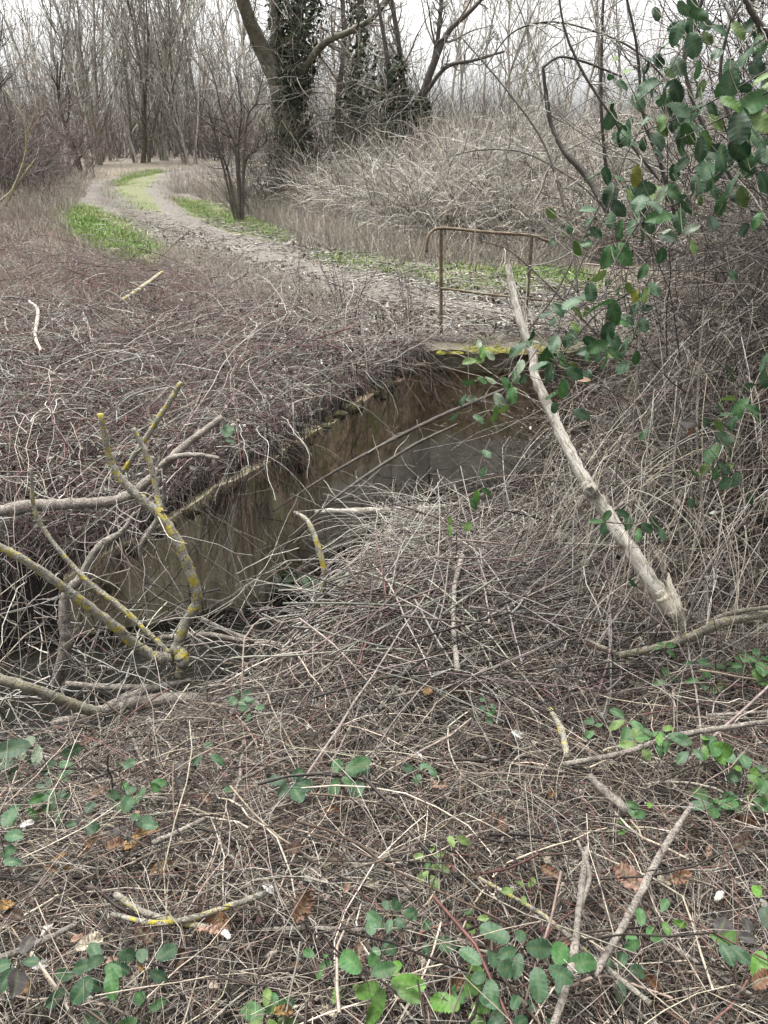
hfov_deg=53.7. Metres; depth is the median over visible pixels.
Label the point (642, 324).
bramble shoot
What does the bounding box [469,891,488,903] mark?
fallen leaf
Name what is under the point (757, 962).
bramble spray
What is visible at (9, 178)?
undergrowth
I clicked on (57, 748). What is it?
fallen leaf
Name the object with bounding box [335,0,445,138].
bare tree
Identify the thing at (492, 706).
bramble spray
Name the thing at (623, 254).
bramble shoot
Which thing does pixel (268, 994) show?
bramble spray
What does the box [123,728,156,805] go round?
stick
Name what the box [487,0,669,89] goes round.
bare branch
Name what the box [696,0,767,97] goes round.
bramble shoot
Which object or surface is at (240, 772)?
stick
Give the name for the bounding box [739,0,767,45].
bare branch
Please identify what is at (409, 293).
bare shrub
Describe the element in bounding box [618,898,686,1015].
bramble spray
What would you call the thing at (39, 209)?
dead grass
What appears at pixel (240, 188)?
bare sapling
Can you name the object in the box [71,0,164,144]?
bare tree
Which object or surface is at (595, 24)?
bare tree
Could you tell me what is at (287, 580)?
bramble spray
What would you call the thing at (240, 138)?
bare bush
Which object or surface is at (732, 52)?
bare tree
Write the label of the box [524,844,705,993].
stick
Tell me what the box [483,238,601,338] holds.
bare branch
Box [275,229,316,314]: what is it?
bare shrub
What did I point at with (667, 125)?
bare bush
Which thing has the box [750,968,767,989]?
fallen leaf
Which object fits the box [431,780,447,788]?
fallen leaf
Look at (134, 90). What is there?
wood
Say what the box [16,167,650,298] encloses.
grass
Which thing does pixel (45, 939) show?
bare stick
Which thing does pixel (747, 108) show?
bramble shoot
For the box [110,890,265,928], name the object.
mossy twig
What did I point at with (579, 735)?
fallen leaf
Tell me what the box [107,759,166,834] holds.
bramble spray
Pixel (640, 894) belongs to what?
leaning stick
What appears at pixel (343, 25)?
leaning tree
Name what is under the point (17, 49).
bare tree
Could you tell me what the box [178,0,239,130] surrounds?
bare tree
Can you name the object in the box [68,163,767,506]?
track
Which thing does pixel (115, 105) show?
bare tree
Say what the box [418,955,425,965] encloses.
fallen leaf
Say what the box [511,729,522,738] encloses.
fallen leaf
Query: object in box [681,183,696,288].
dry stalk
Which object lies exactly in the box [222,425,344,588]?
bramble spray
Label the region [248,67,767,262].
bramble mound
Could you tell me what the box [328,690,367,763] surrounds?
stick
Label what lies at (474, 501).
bramble shoot
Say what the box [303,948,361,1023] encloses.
bramble spray
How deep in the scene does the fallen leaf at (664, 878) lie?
1.67 m
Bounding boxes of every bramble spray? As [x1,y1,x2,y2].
[0,736,81,789]
[0,808,28,925]
[0,935,111,1023]
[4,769,73,841]
[66,795,158,890]
[70,942,177,1023]
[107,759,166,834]
[174,742,232,822]
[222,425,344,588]
[226,689,264,744]
[241,987,298,1023]
[267,768,312,822]
[270,568,319,597]
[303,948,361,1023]
[327,755,369,820]
[339,948,425,1023]
[365,897,456,1003]
[403,760,436,827]
[413,832,469,916]
[429,964,490,1023]
[459,946,550,1023]
[466,877,535,945]
[469,697,495,771]
[479,921,596,1018]
[583,717,738,825]
[606,917,750,1023]
[609,707,691,786]
[617,797,652,861]
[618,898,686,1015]
[653,642,710,713]
[696,765,767,848]
[710,648,767,706]
[710,885,767,994]
[724,753,767,824]
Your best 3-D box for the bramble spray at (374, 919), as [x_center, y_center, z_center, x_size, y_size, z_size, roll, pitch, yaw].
[0.052,0.885,1.502,0.180,0.270,0.101,0,26,0]
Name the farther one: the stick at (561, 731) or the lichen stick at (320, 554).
the lichen stick at (320, 554)
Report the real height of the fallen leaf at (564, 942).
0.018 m
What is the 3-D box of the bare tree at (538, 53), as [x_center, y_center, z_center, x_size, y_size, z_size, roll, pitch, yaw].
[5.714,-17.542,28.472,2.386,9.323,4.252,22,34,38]
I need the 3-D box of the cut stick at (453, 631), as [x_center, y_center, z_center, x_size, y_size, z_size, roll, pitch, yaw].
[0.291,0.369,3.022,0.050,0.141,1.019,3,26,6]
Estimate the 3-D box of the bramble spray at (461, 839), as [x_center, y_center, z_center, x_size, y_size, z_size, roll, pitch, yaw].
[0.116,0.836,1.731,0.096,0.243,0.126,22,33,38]
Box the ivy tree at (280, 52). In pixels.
[188,0,406,205]
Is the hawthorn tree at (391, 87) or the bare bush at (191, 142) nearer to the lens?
the hawthorn tree at (391, 87)
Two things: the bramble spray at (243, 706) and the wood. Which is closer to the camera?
the bramble spray at (243, 706)
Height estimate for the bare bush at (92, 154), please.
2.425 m
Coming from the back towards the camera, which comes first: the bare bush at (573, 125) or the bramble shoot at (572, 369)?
the bare bush at (573, 125)
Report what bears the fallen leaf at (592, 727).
on the stem litter at (276, 833)
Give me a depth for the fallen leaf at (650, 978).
1.44 m
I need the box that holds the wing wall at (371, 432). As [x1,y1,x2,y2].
[63,353,431,637]
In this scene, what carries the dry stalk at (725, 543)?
on the thicket
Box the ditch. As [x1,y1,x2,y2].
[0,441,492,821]
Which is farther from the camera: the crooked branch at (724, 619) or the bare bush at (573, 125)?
the bare bush at (573, 125)
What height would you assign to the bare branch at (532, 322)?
1.050 m
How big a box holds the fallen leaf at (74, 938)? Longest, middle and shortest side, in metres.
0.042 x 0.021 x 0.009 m
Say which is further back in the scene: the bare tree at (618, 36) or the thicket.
the bare tree at (618, 36)
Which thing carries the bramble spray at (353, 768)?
on the stem litter at (276, 833)
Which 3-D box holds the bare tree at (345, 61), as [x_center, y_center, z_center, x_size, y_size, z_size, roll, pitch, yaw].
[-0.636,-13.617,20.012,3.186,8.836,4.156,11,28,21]
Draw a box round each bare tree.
[0,0,49,138]
[3,0,75,130]
[3,0,84,161]
[16,0,126,153]
[43,0,104,165]
[48,0,138,160]
[54,0,112,111]
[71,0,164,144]
[86,0,195,158]
[90,0,137,153]
[104,1,181,147]
[118,0,235,158]
[154,0,246,156]
[160,0,240,153]
[175,0,237,152]
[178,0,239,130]
[191,0,268,142]
[193,0,259,147]
[197,0,269,156]
[208,0,307,147]
[298,0,363,140]
[307,0,388,144]
[325,0,406,127]
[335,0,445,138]
[410,0,506,125]
[425,0,512,125]
[455,0,556,127]
[472,0,587,124]
[479,0,586,125]
[489,0,578,148]
[495,0,574,133]
[499,0,595,114]
[538,0,618,121]
[542,0,649,165]
[559,0,631,126]
[577,0,662,130]
[624,0,695,136]
[664,0,724,106]
[696,0,766,140]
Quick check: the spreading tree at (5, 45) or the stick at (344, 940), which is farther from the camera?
the spreading tree at (5, 45)
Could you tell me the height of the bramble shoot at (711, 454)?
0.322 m
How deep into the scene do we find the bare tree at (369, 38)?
29.29 m
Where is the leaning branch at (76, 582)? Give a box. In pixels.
[27,478,170,690]
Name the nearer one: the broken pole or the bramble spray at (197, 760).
the bramble spray at (197, 760)
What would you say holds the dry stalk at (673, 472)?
on the thicket
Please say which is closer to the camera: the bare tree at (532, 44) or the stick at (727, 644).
the stick at (727, 644)
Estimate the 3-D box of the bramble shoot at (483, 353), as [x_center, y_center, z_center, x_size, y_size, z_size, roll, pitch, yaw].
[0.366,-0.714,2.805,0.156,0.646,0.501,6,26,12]
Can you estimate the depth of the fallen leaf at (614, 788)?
2.12 m
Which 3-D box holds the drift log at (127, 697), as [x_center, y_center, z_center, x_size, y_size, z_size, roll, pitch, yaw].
[-1.055,0.829,3.431,0.846,0.128,0.178,-3,26,-7]
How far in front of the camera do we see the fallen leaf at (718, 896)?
1.59 m
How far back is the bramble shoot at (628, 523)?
2.54 m
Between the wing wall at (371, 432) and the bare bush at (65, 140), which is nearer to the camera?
the wing wall at (371, 432)
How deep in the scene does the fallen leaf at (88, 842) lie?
1.70 m
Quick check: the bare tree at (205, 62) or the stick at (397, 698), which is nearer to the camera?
the stick at (397, 698)
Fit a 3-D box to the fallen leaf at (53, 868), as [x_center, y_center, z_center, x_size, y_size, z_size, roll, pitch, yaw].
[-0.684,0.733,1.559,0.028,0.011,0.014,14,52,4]
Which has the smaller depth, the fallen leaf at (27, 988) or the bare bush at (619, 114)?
the fallen leaf at (27, 988)
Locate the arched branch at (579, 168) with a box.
[529,21,621,212]
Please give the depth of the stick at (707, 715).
2.37 m
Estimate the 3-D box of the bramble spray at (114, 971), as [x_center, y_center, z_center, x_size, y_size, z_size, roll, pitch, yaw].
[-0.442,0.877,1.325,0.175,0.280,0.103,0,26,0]
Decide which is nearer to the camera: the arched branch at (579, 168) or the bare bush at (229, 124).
the arched branch at (579, 168)
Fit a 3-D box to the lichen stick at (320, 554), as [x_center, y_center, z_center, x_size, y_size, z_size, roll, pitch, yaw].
[-0.362,0.267,3.807,0.102,0.525,0.233,-10,28,-20]
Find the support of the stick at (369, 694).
on the stem litter at (276, 833)
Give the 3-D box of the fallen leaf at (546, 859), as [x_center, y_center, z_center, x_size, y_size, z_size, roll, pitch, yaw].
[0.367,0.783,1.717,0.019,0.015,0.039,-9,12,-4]
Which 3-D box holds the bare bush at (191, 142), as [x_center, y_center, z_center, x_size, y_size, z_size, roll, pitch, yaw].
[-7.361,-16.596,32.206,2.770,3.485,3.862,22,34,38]
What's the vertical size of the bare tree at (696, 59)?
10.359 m
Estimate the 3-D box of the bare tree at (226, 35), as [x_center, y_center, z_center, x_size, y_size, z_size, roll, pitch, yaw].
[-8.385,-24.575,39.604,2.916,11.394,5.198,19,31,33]
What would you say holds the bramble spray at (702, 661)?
on the stem litter at (276, 833)
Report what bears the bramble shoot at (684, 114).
attached to the thicket
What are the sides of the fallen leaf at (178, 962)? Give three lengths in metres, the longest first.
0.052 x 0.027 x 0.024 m
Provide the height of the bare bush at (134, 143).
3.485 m
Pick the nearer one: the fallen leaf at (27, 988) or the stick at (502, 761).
the fallen leaf at (27, 988)
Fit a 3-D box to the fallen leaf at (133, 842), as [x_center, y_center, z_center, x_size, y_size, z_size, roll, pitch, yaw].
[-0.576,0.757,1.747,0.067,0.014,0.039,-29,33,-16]
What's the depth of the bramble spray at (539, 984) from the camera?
1.36 m
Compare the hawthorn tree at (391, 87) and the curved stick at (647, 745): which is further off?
the hawthorn tree at (391, 87)
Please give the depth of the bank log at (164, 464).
3.99 m
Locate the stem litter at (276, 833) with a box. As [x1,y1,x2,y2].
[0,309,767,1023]
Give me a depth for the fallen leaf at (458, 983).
1.39 m
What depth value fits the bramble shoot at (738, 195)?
2.50 m
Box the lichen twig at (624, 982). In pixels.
[478,876,651,1005]
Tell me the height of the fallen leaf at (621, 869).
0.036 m
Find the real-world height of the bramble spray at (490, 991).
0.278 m
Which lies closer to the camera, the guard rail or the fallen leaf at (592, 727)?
the fallen leaf at (592, 727)
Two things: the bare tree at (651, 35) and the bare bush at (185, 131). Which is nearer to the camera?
the bare tree at (651, 35)
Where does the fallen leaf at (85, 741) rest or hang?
on the stem litter at (276, 833)
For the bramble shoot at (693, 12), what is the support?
attached to the thicket
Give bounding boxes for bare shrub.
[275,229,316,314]
[288,212,409,326]
[377,225,474,331]
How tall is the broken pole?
1.213 m
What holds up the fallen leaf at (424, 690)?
in the brushwood
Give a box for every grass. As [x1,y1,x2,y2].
[0,158,599,333]
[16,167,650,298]
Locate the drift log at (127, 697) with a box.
[50,677,225,726]
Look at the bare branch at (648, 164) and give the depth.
2.95 m
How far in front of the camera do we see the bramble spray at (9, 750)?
2.09 m
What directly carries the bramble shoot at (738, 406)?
attached to the thicket
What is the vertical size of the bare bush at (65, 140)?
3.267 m
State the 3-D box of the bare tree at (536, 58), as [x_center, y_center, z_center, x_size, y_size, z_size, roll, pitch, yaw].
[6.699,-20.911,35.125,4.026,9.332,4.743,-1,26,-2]
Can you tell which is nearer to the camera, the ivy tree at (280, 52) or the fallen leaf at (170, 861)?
the fallen leaf at (170, 861)
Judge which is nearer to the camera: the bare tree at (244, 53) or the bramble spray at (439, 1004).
the bramble spray at (439, 1004)
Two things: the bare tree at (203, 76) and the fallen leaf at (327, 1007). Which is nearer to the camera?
the fallen leaf at (327, 1007)
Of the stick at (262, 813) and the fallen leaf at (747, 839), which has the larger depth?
the stick at (262, 813)
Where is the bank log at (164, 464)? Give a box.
[0,415,223,515]
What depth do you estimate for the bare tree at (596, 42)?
32.53 m
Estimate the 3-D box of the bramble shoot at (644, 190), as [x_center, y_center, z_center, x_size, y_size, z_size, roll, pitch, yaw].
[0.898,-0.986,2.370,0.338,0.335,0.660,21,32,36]
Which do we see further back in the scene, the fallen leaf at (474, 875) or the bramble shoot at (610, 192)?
the bramble shoot at (610, 192)
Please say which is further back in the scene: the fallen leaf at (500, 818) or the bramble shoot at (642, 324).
the bramble shoot at (642, 324)
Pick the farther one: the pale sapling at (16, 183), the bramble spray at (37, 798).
the pale sapling at (16, 183)
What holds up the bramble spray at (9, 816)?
on the stem litter at (276, 833)
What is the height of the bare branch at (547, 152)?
0.992 m
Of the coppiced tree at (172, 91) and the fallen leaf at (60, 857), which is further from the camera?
the coppiced tree at (172, 91)
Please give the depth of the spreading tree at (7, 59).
13.36 m
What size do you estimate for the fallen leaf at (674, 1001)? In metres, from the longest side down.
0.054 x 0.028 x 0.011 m
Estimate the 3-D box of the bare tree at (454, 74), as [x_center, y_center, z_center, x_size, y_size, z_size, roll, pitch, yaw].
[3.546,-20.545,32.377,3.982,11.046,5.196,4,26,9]
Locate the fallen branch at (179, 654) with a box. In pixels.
[0,381,210,686]
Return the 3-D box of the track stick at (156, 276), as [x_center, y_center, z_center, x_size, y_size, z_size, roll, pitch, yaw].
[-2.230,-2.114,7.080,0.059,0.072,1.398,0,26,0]
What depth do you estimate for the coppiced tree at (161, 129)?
28.80 m
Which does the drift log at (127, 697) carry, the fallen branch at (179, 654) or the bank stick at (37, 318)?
the fallen branch at (179, 654)
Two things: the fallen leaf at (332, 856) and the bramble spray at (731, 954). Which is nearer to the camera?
the bramble spray at (731, 954)
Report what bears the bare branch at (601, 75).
attached to the thicket
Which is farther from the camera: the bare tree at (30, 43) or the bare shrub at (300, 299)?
the bare tree at (30, 43)
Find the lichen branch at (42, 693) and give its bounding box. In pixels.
[0,674,100,717]
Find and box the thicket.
[351,0,767,821]
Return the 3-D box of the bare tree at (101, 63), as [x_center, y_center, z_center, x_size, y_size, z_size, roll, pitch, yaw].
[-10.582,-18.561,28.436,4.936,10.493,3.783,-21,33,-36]
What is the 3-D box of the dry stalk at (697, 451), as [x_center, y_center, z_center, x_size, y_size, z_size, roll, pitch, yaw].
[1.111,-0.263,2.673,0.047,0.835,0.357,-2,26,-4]
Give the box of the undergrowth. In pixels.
[0,59,591,215]
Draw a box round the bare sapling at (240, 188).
[177,38,284,220]
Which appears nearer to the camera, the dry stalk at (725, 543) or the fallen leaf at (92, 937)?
the fallen leaf at (92, 937)
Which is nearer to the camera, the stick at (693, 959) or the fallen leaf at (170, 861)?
the stick at (693, 959)
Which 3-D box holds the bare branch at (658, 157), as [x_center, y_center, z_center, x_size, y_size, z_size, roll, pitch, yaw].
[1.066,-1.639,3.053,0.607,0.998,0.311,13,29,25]
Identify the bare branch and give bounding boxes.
[446,95,627,213]
[452,37,602,292]
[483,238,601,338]
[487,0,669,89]
[498,161,663,404]
[512,0,680,183]
[568,0,670,242]
[586,0,713,234]
[645,0,763,186]
[689,0,767,177]
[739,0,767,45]
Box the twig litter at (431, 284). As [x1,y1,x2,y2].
[61,203,766,383]
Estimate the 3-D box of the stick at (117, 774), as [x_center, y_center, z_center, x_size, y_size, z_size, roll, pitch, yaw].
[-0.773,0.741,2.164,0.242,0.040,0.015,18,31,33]
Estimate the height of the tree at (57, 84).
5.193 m
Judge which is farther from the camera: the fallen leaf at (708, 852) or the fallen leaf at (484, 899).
the fallen leaf at (708, 852)
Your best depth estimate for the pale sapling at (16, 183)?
11.80 m
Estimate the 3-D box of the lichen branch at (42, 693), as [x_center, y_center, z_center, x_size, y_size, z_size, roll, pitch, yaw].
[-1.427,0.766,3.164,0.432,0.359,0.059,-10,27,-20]
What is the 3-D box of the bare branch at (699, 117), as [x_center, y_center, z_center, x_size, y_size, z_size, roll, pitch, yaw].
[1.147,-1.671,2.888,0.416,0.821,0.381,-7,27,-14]
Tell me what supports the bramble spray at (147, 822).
on the stem litter at (276, 833)
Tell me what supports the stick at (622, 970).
on the stem litter at (276, 833)
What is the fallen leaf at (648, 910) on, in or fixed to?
on the stem litter at (276, 833)
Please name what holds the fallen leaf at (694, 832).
on the stem litter at (276, 833)
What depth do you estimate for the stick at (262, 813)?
1.91 m
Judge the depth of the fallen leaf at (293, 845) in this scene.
1.72 m
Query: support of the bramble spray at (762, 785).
on the stem litter at (276, 833)
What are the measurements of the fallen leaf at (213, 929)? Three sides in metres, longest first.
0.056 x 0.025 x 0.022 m
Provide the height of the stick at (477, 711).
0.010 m
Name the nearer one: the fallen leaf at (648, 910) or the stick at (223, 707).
the fallen leaf at (648, 910)
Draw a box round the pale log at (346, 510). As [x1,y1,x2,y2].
[315,502,457,515]
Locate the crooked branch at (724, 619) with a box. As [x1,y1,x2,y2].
[585,605,767,658]
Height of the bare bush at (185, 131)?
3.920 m
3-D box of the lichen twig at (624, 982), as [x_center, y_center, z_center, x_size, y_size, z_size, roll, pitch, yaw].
[0.347,0.820,1.488,0.036,0.052,0.397,-22,33,-37]
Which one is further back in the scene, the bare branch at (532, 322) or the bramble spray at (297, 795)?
the bare branch at (532, 322)
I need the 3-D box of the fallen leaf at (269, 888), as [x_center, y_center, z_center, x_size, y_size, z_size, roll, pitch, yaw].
[-0.243,0.788,1.593,0.031,0.011,0.017,30,48,22]
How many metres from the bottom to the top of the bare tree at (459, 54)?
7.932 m
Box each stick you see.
[0,922,77,958]
[28,300,41,351]
[87,757,135,786]
[119,271,163,302]
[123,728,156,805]
[151,817,204,844]
[190,702,288,715]
[205,799,291,835]
[212,836,274,956]
[231,738,256,804]
[254,924,412,933]
[288,792,436,798]
[293,511,326,616]
[311,658,370,709]
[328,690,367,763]
[333,933,465,1023]
[352,690,455,697]
[363,685,422,716]
[440,688,488,718]
[451,553,464,673]
[473,753,574,775]
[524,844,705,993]
[548,707,569,759]
[550,840,591,1023]
[562,719,767,766]
[581,930,675,1012]
[583,667,608,718]
[587,773,627,813]
[591,802,693,979]
[645,927,767,1006]
[665,622,746,652]
[705,711,766,717]
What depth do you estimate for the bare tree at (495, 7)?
36.15 m
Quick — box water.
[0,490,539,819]
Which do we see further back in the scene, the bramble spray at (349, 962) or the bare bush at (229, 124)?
the bare bush at (229, 124)
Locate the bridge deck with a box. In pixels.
[424,332,767,372]
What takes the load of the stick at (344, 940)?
on the stem litter at (276, 833)
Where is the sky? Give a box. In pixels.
[0,0,767,127]
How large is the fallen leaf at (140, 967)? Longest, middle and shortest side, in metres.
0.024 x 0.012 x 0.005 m
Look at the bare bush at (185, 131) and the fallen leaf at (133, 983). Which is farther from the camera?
the bare bush at (185, 131)
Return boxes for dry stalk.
[630,315,640,467]
[672,365,695,570]
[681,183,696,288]
[687,491,767,621]
[696,307,707,564]
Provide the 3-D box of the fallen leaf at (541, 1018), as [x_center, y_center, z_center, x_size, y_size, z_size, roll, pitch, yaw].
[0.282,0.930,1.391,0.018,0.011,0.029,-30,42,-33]
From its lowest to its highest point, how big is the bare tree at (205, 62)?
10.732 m
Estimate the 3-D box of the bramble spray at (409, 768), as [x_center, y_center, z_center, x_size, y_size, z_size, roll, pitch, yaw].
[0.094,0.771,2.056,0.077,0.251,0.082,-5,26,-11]
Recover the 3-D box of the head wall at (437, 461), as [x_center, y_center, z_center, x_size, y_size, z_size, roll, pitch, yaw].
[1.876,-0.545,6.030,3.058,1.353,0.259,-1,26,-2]
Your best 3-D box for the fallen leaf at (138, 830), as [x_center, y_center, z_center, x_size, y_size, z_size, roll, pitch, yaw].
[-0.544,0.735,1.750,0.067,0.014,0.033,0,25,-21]
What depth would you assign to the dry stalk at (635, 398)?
2.71 m
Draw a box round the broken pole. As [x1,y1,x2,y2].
[505,264,687,630]
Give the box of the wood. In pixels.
[0,0,767,164]
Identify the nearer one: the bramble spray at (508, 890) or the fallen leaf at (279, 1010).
the fallen leaf at (279, 1010)
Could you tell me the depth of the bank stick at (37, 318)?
5.68 m
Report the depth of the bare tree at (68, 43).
32.64 m
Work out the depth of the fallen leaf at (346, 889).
1.59 m
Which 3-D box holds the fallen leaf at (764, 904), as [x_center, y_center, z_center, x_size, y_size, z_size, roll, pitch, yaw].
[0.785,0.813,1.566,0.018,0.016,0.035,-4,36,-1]
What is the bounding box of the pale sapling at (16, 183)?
[0,88,53,206]
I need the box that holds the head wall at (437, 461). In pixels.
[429,370,628,490]
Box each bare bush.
[0,54,109,182]
[0,92,90,187]
[0,102,58,178]
[16,91,108,178]
[64,77,150,157]
[68,83,128,161]
[118,94,173,155]
[154,84,195,153]
[169,87,249,157]
[177,79,247,160]
[190,93,276,172]
[196,64,273,162]
[487,89,535,153]
[540,107,596,145]
[552,71,661,161]
[634,98,721,157]
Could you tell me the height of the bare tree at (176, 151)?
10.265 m
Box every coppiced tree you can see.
[18,0,130,164]
[79,0,194,162]
[91,0,202,160]
[92,0,221,163]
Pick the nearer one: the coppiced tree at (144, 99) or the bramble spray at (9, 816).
the bramble spray at (9, 816)
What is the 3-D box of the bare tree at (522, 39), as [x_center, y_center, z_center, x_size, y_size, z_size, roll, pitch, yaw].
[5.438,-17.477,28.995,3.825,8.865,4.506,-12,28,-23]
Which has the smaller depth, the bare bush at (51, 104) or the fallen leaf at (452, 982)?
the fallen leaf at (452, 982)
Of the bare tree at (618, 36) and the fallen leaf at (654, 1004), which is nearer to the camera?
the fallen leaf at (654, 1004)
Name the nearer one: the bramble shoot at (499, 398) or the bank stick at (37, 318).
the bramble shoot at (499, 398)
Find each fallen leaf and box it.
[0,899,13,910]
[3,905,23,920]
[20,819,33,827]
[21,981,29,994]
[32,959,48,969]
[44,864,57,872]
[51,740,63,754]
[51,852,67,862]
[70,933,82,942]
[75,930,102,951]
[79,735,96,746]
[82,833,99,850]
[89,785,108,798]
[105,836,123,849]
[105,955,118,966]
[121,834,145,850]
[129,970,139,986]
[133,828,162,835]
[133,923,155,944]
[137,963,145,972]
[150,858,173,873]
[174,947,190,968]
[195,924,222,936]
[201,791,210,803]
[205,907,229,930]
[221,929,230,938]
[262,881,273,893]
[273,1003,292,1016]
[284,840,301,854]
[291,891,313,923]
[318,1004,336,1016]
[324,804,339,813]
[327,852,342,865]
[343,883,349,893]
[354,942,364,970]
[365,878,378,886]
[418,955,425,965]
[422,686,433,694]
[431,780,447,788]
[445,971,459,995]
[455,974,463,989]
[467,871,481,878]
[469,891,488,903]
[492,812,506,832]
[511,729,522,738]
[531,1012,544,1023]
[541,865,558,878]
[542,855,549,862]
[548,788,555,796]
[555,937,570,945]
[572,734,583,739]
[583,720,605,735]
[602,780,623,798]
[614,861,642,892]
[644,971,660,991]
[645,907,651,918]
[646,995,662,1011]
[658,874,670,885]
[669,869,691,884]
[670,996,689,1008]
[689,829,697,843]
[705,844,712,857]
[714,890,723,900]
[729,815,755,829]
[729,832,754,849]
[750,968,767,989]
[760,899,767,907]
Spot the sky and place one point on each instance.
(415, 26)
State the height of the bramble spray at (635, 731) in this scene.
0.327 m
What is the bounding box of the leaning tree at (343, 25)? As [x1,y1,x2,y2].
[302,0,424,164]
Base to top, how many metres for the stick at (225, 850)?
0.033 m
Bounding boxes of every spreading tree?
[0,0,28,109]
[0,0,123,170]
[0,2,63,140]
[0,14,24,69]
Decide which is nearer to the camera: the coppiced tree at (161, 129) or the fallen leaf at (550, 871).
the fallen leaf at (550, 871)
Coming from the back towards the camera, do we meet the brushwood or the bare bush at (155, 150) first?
the bare bush at (155, 150)
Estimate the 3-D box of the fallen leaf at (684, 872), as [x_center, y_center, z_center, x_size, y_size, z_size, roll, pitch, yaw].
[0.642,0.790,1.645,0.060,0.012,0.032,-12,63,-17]
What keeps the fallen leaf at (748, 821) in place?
on the stem litter at (276, 833)
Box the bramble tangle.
[0,201,599,670]
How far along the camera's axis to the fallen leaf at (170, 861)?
1.71 m
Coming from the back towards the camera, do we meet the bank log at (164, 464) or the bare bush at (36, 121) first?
the bare bush at (36, 121)
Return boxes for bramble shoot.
[446,344,541,457]
[447,438,490,535]
[449,219,496,420]
[509,293,627,420]
[546,109,663,363]
[552,196,656,373]
[588,509,666,586]
[606,53,767,181]
[608,227,672,364]
[614,137,753,253]
[631,0,727,125]
[639,412,767,507]
[665,136,767,279]
[669,57,767,192]
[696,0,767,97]
[703,353,767,431]
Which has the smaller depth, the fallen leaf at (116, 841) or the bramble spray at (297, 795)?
the fallen leaf at (116, 841)
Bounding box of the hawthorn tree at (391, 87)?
[282,0,514,179]
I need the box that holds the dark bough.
[272,385,512,537]
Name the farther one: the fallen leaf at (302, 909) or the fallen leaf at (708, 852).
the fallen leaf at (708, 852)
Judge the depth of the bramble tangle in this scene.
4.85 m
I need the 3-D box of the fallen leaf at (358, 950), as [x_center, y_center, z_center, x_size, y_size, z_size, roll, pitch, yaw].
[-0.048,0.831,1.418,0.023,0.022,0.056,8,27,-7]
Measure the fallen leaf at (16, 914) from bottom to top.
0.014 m
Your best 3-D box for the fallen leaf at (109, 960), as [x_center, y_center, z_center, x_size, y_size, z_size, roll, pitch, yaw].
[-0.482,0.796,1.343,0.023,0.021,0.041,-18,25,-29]
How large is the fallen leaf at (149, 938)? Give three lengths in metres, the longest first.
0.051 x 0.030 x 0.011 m
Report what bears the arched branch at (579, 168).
attached to the thicket
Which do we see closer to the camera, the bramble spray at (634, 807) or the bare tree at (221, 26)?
the bramble spray at (634, 807)
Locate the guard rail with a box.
[425,227,560,333]
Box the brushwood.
[70,424,767,919]
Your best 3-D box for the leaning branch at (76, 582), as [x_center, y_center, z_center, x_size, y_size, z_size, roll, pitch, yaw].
[-1.349,0.337,3.670,0.712,1.047,0.187,-8,27,-16]
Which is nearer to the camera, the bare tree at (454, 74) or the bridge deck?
the bridge deck

